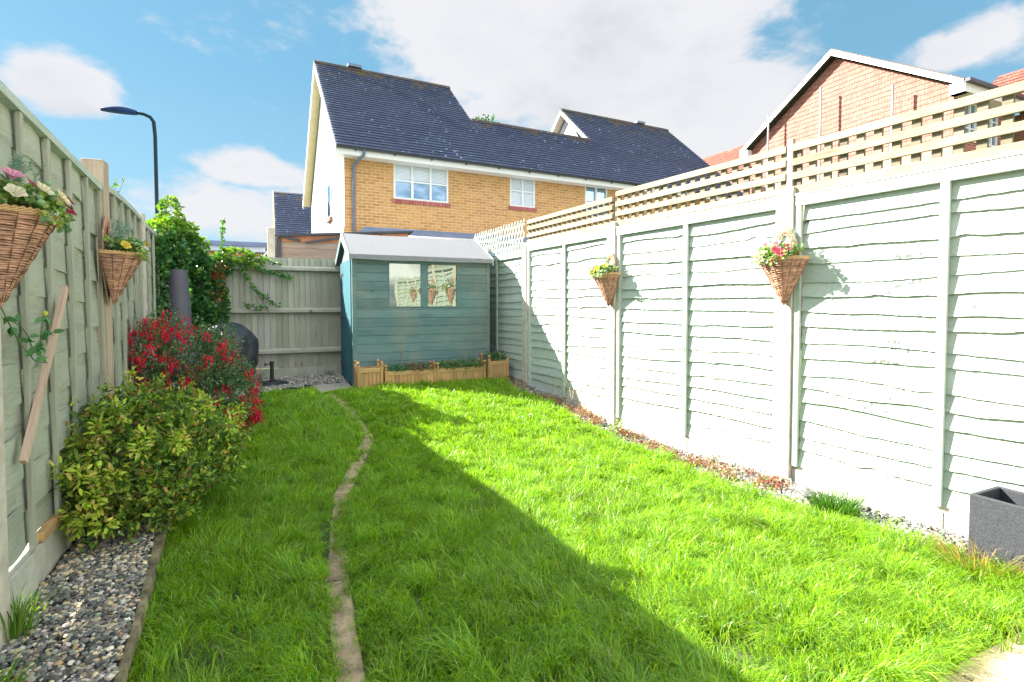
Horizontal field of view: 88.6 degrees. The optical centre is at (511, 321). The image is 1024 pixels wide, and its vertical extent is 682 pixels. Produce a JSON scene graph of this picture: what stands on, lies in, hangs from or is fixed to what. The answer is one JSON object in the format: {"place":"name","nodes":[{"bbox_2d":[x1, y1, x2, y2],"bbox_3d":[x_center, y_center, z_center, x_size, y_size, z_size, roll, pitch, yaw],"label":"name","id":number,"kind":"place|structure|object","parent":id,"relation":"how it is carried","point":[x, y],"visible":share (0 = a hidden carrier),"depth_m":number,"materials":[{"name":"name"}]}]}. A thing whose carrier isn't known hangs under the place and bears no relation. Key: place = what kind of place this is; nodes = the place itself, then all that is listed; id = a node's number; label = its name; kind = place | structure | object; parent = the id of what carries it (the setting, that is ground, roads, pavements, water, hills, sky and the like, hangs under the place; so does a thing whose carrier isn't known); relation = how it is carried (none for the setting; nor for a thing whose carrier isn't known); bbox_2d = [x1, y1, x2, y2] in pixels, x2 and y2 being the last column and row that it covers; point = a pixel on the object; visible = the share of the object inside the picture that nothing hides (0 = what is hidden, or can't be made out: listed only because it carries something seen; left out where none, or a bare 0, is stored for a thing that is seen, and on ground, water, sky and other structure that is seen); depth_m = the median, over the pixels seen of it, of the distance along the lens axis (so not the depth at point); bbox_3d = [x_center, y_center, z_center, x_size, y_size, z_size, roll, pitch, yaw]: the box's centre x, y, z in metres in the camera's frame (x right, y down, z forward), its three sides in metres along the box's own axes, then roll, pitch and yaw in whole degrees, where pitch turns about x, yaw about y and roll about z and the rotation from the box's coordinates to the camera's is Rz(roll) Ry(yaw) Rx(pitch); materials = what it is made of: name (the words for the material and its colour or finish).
{"place":"outdoors","nodes":[
{"label":"outdoors","id":0,"kind":"place"},
{"bbox_2d":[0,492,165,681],"bbox_3d":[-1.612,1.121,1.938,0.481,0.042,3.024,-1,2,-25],"label":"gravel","id":1,"kind":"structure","parent":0,"point":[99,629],"depth_m":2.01,"materials":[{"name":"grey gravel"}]},
{"bbox_2d":[0,643,54,681],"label":"grass tuft","id":2,"kind":"object","parent":1,"relation":"on","point":[10,674],"visible":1,"depth_m":1.62,"materials":[{"name":"green plant"}]},
{"bbox_2d":[0,568,84,643],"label":"grass tuft","id":3,"kind":"object","parent":1,"relation":"on","point":[15,626],"visible":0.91,"depth_m":1.88,"materials":[{"name":"green plant"}]},
{"bbox_2d":[273,191,311,256],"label":"house","id":4,"kind":"structure","parent":0,"point":[291,215],"depth_m":21.39,"materials":[{"name":"tile"}]},
{"bbox_2d":[275,231,412,367],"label":"neighbour shed","id":5,"kind":"structure","parent":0,"point":[312,245],"depth_m":8.40,"materials":[{"name":"brown wood"}]},
{"bbox_2d":[325,393,374,681],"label":"path","id":6,"kind":"structure","parent":0,"point":[355,658],"depth_m":2.21,"materials":[{"name":"beige stone"}]},
{"bbox_2d":[475,114,499,122],"bbox_3d":[-0.650,-6.580,33.676,4.842,13.020,3.328,-1,2,-25],"label":"tree","id":7,"kind":"object","parent":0,"point":[484,117],"visible":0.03,"depth_m":32.57,"materials":[{"name":"green plant"}]},
{"bbox_2d":[359,227,622,255],"bbox_3d":[0.824,-0.906,14.203,9.350,3.020,2.199,-1,2,-27],"label":"conservatory","id":8,"kind":"object","parent":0,"point":[439,234],"visible":0.04,"depth_m":13.64,"materials":[{"name":"white plastic"}]},
{"bbox_2d":[0,0,1023,242],"label":"sky","id":9,"kind":"structure","parent":0,"point":[225,85],"materials":[{"name":"blue"}]},
{"bbox_2d":[303,60,742,245],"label":"brick house","id":10,"kind":"structure","parent":0,"point":[389,151],"depth_m":15.12,"materials":[{"name":"orange brick"}]},
{"bbox_2d":[326,181,331,223],"bbox_3d":[-5.282,-3.435,15.130,0.072,1.090,0.800,-1,2,-27],"label":"window","id":11,"kind":"structure","parent":10,"relation":"in","point":[329,187],"depth_m":14.97,"materials":[{"name":"white plastic"}]},
{"bbox_2d":[393,164,447,202],"bbox_3d":[-2.380,-3.638,13.769,1.480,0.950,0.066,-1,2,-27],"label":"window","id":12,"kind":"structure","parent":10,"relation":"in","point":[410,182],"depth_m":13.77,"materials":[{"name":"white plastic"}]},
{"bbox_2d":[510,178,534,207],"bbox_3d":[0.291,-3.745,15.109,0.820,0.890,0.066,-1,2,-27],"label":"window","id":13,"kind":"structure","parent":10,"relation":"in","point":[522,192],"depth_m":15.10,"materials":[{"name":"white plastic"}]},
{"bbox_2d":[585,187,606,217],"bbox_3d":[2.591,-3.725,16.268,0.850,1.010,0.066,-1,2,-27],"label":"window","id":14,"kind":"structure","parent":10,"relation":"in","point":[591,194],"depth_m":16.24,"materials":[{"name":"white plastic"}]},
{"bbox_2d":[104,333,1023,681],"bbox_3d":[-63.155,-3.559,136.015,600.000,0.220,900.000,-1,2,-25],"label":"ground","id":15,"kind":"structure","parent":0,"point":[417,595],"depth_m":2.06,"materials":[{"name":"green plant"}]},
{"bbox_2d":[0,80,169,651],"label":"woven fence","id":16,"kind":"object","parent":15,"relation":"on","point":[91,352],"visible":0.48,"depth_m":2.41,"materials":[{"name":"wood"}]},
{"bbox_2d":[1,307,64,363],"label":"climbing vine","id":17,"kind":"object","parent":16,"relation":"hanging from","point":[35,349],"visible":0.99,"depth_m":2.02,"materials":[{"name":"green plant"}]},
{"bbox_2d":[0,151,76,307],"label":"hanging basket","id":18,"kind":"object","parent":16,"relation":"hanging from","point":[33,213],"visible":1,"depth_m":1.77,"materials":[{"name":"brown wicker"}]},
{"bbox_2d":[19,285,68,463],"bbox_3d":[-1.986,0.190,2.239,0.020,0.705,0.547,-1,2,-25],"label":"wooden batten","id":19,"kind":"object","parent":16,"relation":"attached to","point":[25,453],"visible":1,"depth_m":2.19,"materials":[{"name":"brown wood"}]},
{"bbox_2d":[37,498,79,542],"bbox_3d":[-2.139,0.906,2.497,0.030,0.060,0.571,-1,2,-25],"label":"wood offcut","id":20,"kind":"object","parent":16,"relation":"on","point":[48,528],"visible":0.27,"depth_m":2.33,"materials":[{"name":"brown wood"}]},
{"bbox_2d":[97,216,151,305],"bbox_3d":[-2.414,-0.378,3.299,0.236,0.555,0.345,-1,2,-24],"label":"hanging basket","id":21,"kind":"object","parent":16,"relation":"hanging from","point":[122,258],"visible":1,"depth_m":3.21,"materials":[{"name":"brown wicker"}]},
{"bbox_2d":[145,195,293,335],"bbox_3d":[-3.959,-0.445,6.571,1.160,2.100,2.245,1,2,17],"label":"ivy","id":22,"kind":"object","parent":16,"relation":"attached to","point":[191,256],"visible":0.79,"depth_m":6.67,"materials":[{"name":"green plant"}]},
{"bbox_2d":[111,177,124,191],"bbox_3d":[-3.683,-0.208,4.886,0.187,2.276,0.079,-2,3,-39],"label":"sapling","id":23,"kind":"object","parent":15,"relation":"on","point":[115,185],"visible":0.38,"depth_m":4.87,"materials":[{"name":"green plant"}]},
{"bbox_2d":[100,106,158,217],"bbox_3d":[-9.200,-2.253,12.747,1.145,5.813,0.300,-1,2,-25],"label":"street lamp","id":24,"kind":"object","parent":15,"relation":"on","point":[120,110],"visible":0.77,"depth_m":12.84,"materials":[{"name":"grey metal"}]},
{"bbox_2d":[2,376,337,681],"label":"bed soil","id":25,"kind":"structure","parent":15,"relation":"on","point":[89,636],"depth_m":2.00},
{"bbox_2d":[114,485,182,681],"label":"edging kerb","id":26,"kind":"structure","parent":25,"relation":"on","point":[135,633],"depth_m":2.09,"materials":[{"name":"grey concrete"}]},
{"bbox_2d":[47,365,252,555],"bbox_3d":[-2.031,0.711,2.946,0.933,0.882,1.280,0,2,-5],"label":"shrub","id":27,"kind":"object","parent":25,"relation":"on","point":[144,434],"visible":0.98,"depth_m":2.72,"materials":[{"name":"green plant"}]},
{"bbox_2d":[127,301,271,430],"bbox_3d":[-2.736,0.404,4.640,1.106,1.178,0.973,-1,2,-25],"label":"shrub","id":28,"kind":"object","parent":25,"relation":"on","point":[147,335],"visible":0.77,"depth_m":4.50,"materials":[{"name":"red plant"}]},
{"bbox_2d":[168,374,347,399],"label":"gravel","id":29,"kind":"structure","parent":25,"relation":"on","point":[296,381],"depth_m":7.05,"materials":[{"name":"grey gravel"}]},
{"bbox_2d":[157,269,202,390],"bbox_3d":[-3.740,0.150,5.880,0.500,1.460,0.500,-1,2,-25],"label":"patio chimney","id":30,"kind":"object","parent":29,"relation":"on","point":[178,290],"visible":0.33,"depth_m":5.77,"materials":[{"name":"black metal"}]},
{"bbox_2d":[203,322,258,388],"bbox_3d":[-3.535,0.425,6.549,0.684,0.839,0.678,-1,2,-25],"label":"barbecue","id":31,"kind":"object","parent":29,"relation":"on","point":[249,347],"visible":0.4,"depth_m":6.42,"materials":[{"name":"black metal"}]},
{"bbox_2d":[253,371,266,381],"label":"dry weed","id":32,"kind":"object","parent":29,"relation":"on","point":[259,380],"visible":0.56,"depth_m":7.00,"materials":[{"name":"green plant"}]},
{"bbox_2d":[258,361,288,386],"bbox_3d":[-3.131,0.672,6.843,0.420,0.310,0.420,-1,2,-25],"label":"parasol base","id":33,"kind":"object","parent":29,"relation":"on","point":[271,382],"visible":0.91,"depth_m":6.82,"materials":[{"name":"black metal"}]},
{"bbox_2d":[322,369,334,375],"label":"dry weed","id":34,"kind":"object","parent":29,"relation":"on","point":[329,373],"visible":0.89,"depth_m":7.67,"materials":[{"name":"green plant"}]},
{"bbox_2d":[312,383,353,391],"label":"paving slab","id":35,"kind":"structure","parent":25,"relation":"on","point":[328,387],"depth_m":6.67,"materials":[{"name":"concrete"}]},
{"bbox_2d":[176,240,266,256],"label":"garage","id":36,"kind":"structure","parent":15,"relation":"on","point":[258,248],"depth_m":12.00,"materials":[{"name":"ceramic"}]},
{"bbox_2d":[174,255,340,383],"bbox_3d":[-2.573,-0.028,7.793,4.316,1.812,0.147,-1,2,-25],"label":"closeboard fence","id":37,"kind":"object","parent":15,"relation":"on","point":[298,330],"visible":0.15,"depth_m":7.57,"materials":[{"name":"grey wood"}]},
{"bbox_2d":[267,227,274,368],"bbox_3d":[-3.573,-0.233,7.819,0.105,2.320,0.100,-1,2,-25],"label":"concrete post","id":38,"kind":"object","parent":15,"relation":"on","point":[270,242],"visible":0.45,"depth_m":7.74,"materials":[{"name":"grey concrete"}]},
{"bbox_2d":[354,359,382,388],"bbox_3d":[-1.788,0.671,6.540,0.317,0.383,0.285,-1,2,-25],"label":"planter box","id":39,"kind":"object","parent":15,"relation":"on","point":[367,376],"visible":0.78,"depth_m":6.43,"materials":[{"name":"brown wood"}]},
{"bbox_2d":[335,233,493,384],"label":"garden shed","id":40,"kind":"structure","parent":15,"relation":"on","point":[426,300],"depth_m":6.99,"materials":[{"name":"teal wood"}]},
{"bbox_2d":[340,259,352,384],"bbox_3d":[-2.273,-0.015,7.173,0.022,1.610,1.020,-1,2,-25],"label":"door","id":41,"kind":"structure","parent":40,"relation":"in","point":[345,267],"depth_m":7.07,"materials":[{"name":"teal wood"}]},
{"bbox_2d":[388,263,421,306],"bbox_3d":[-1.404,-0.476,6.890,0.440,0.568,0.036,-1,2,-25],"label":"window","id":42,"kind":"structure","parent":40,"relation":"in","point":[404,280],"depth_m":6.89,"materials":[{"name":"clear glass"}]},
{"bbox_2d":[427,264,457,306],"bbox_3d":[-0.944,-0.483,7.104,0.430,0.568,0.036,-1,2,-25],"label":"window","id":43,"kind":"structure","parent":40,"relation":"in","point":[442,280],"depth_m":7.10,"materials":[{"name":"clear glass"}]},
{"bbox_2d":[383,358,485,385],"bbox_3d":[-1.017,0.685,6.915,1.362,0.328,0.255,-1,2,-25],"label":"trough planter","id":44,"kind":"object","parent":15,"relation":"on","point":[458,373],"visible":0.62,"depth_m":6.80,"materials":[{"name":"brown wood"}]},
{"bbox_2d":[383,363,412,373],"bbox_3d":[-1.440,0.592,6.634,0.372,0.154,0.211,-1,2,-25],"label":"strawberry plant","id":45,"kind":"object","parent":44,"relation":"in","point":[398,366],"visible":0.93,"depth_m":6.61,"materials":[{"name":"green plant"}]},
{"bbox_2d":[405,361,436,373],"bbox_3d":[-1.166,0.585,6.746,0.442,0.175,0.196,-1,2,-25],"label":"sedum","id":46,"kind":"object","parent":44,"relation":"in","point":[424,366],"visible":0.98,"depth_m":6.72,"materials":[{"name":"green plant"}]},
{"bbox_2d":[435,358,485,369],"bbox_3d":[-0.670,0.568,6.976,0.765,0.172,0.233,-1,2,-25],"label":"strawberry plant","id":47,"kind":"object","parent":44,"relation":"in","point":[459,364],"visible":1,"depth_m":6.96,"materials":[{"name":"green plant"}]},
{"bbox_2d":[480,352,508,380],"bbox_3d":[-0.242,0.638,7.246,0.307,0.398,0.305,-1,2,-25],"label":"planter box","id":48,"kind":"object","parent":15,"relation":"on","point":[496,369],"visible":0.6,"depth_m":7.12,"materials":[{"name":"brown wood"}]},
{"bbox_2d":[482,350,506,360],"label":"strawberry plant","id":49,"kind":"object","parent":48,"relation":"in","point":[494,356],"visible":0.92,"depth_m":7.18,"materials":[{"name":"green plant"}]},
{"bbox_2d":[505,381,967,557],"bbox_3d":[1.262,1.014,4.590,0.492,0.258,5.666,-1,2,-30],"label":"gravel","id":50,"kind":"structure","parent":15,"relation":"on","point":[913,523],"depth_m":3.54,"materials":[{"name":"grey gravel"}]},
{"bbox_2d":[606,418,624,434],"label":"weed","id":51,"kind":"object","parent":50,"relation":"on","point":[618,422],"visible":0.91,"depth_m":4.99,"materials":[{"name":"green plant"}]},
{"bbox_2d":[505,375,796,490],"bbox_3d":[0.841,0.969,5.390,0.430,0.376,4.258,-1,2,-28],"label":"ground cover","id":52,"kind":"object","parent":50,"relation":"on","point":[774,477],"visible":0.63,"depth_m":4.21,"materials":[{"name":"brown plant"}]},
{"bbox_2d":[781,477,813,496],"bbox_3d":[1.951,1.153,3.610,0.128,0.108,0.275,-1,2,-25],"label":"rock","id":53,"kind":"object","parent":50,"relation":"on","point":[794,488],"visible":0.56,"depth_m":3.56,"materials":[{"name":"white stone"}]},
{"bbox_2d":[797,479,875,521],"bbox_3d":[1.978,1.107,3.156,0.460,0.168,0.501,-1,2,-25],"label":"grass tuft","id":54,"kind":"object","parent":50,"relation":"on","point":[823,502],"visible":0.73,"depth_m":3.16,"materials":[{"name":"green plant"}]},
{"bbox_2d":[785,494,927,547],"bbox_3d":[1.977,1.172,3.090,0.289,0.064,0.852,-1,2,-19],"label":"ground cover","id":55,"kind":"object","parent":50,"relation":"on","point":[797,498],"visible":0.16,"depth_m":3.39,"materials":[{"name":"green plant"}]},
{"bbox_2d":[907,521,1023,583],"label":"dry weed","id":56,"kind":"object","parent":50,"relation":"on","point":[943,545],"visible":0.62,"depth_m":2.54,"materials":[{"name":"brown plant"}]},
{"bbox_2d":[474,81,1023,538],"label":"lap fence","id":57,"kind":"object","parent":15,"relation":"on","point":[904,331],"visible":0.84,"depth_m":3.55,"materials":[{"name":"wood"}]},
{"bbox_2d":[586,252,620,306],"bbox_3d":[0.898,-0.426,5.260,0.234,0.561,0.345,-1,0,-23],"label":"hanging basket","id":58,"kind":"object","parent":57,"relation":"hanging from","point":[606,276],"visible":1,"depth_m":5.21,"materials":[{"name":"brown wicker"}]},
{"bbox_2d":[751,227,809,305],"bbox_3d":[1.839,-0.391,3.660,0.236,0.557,0.348,-1,1,-27],"label":"hanging basket","id":59,"kind":"object","parent":57,"relation":"hanging from","point":[781,263],"visible":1,"depth_m":3.62,"materials":[{"name":"brown wicker"}]},
{"bbox_2d":[766,115,769,198],"bbox_3d":[9.636,-3.680,19.858,0.086,8.170,0.090,-1,2,-25],"label":"metal pole","id":60,"kind":"object","parent":15,"relation":"on","point":[768,116],"visible":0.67,"depth_m":19.73,"materials":[{"name":"metal"}]},
{"bbox_2d":[818,87,822,180],"bbox_3d":[10.503,-3.750,17.985,0.086,8.440,0.090,-1,2,-25],"label":"metal pole","id":61,"kind":"object","parent":15,"relation":"on","point":[820,121],"visible":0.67,"depth_m":17.86,"materials":[{"name":"white metal"}]},
{"bbox_2d":[740,48,1023,332],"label":"tile hung house","id":62,"kind":"structure","parent":15,"relation":"on","point":[856,90],"depth_m":17.23,"materials":[{"name":"ceramic"}]},
{"bbox_2d":[966,104,976,142],"bbox_3d":[13.254,-5.769,15.194,0.760,1.130,0.110,-1,2,-25],"label":"window","id":63,"kind":"structure","parent":62,"relation":"in","point":[971,109],"depth_m":15.25,"materials":[{"name":"white plastic"}]},
{"bbox_2d":[989,118,997,146],"bbox_3d":[14.343,-5.786,15.699,0.760,1.130,0.110,-1,2,-25],"label":"window","id":64,"kind":"structure","parent":62,"relation":"in","point":[993,122],"depth_m":15.81,"materials":[{"name":"white plastic"}]},
{"bbox_2d":[889,84,894,166],"bbox_3d":[11.463,-3.293,15.932,0.086,7.670,0.090,-1,2,-25],"label":"metal pole","id":65,"kind":"object","parent":15,"relation":"on","point":[892,99],"visible":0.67,"depth_m":15.81,"materials":[{"name":"white metal"}]},
{"bbox_2d":[968,486,1023,571],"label":"square planter","id":66,"kind":"object","parent":15,"relation":"on","point":[996,518],"visible":0.76,"depth_m":2.55,"materials":[{"name":"stone"}]},
{"bbox_2d":[992,68,1023,141],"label":"red roof house","id":67,"kind":"structure","parent":15,"relation":"on","point":[1009,78],"depth_m":18.14,"materials":[{"name":"tile"}]},
{"bbox_2d":[703,145,751,201],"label":"red roof house","id":68,"kind":"structure","parent":0,"point":[725,156],"depth_m":31.31,"materials":[{"name":"tile"}]},
{"bbox_2d":[930,631,1023,681],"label":"patio","id":69,"kind":"structure","parent":0,"point":[1000,670],"depth_m":1.85,"materials":[{"name":"beige stone"}]}
]}

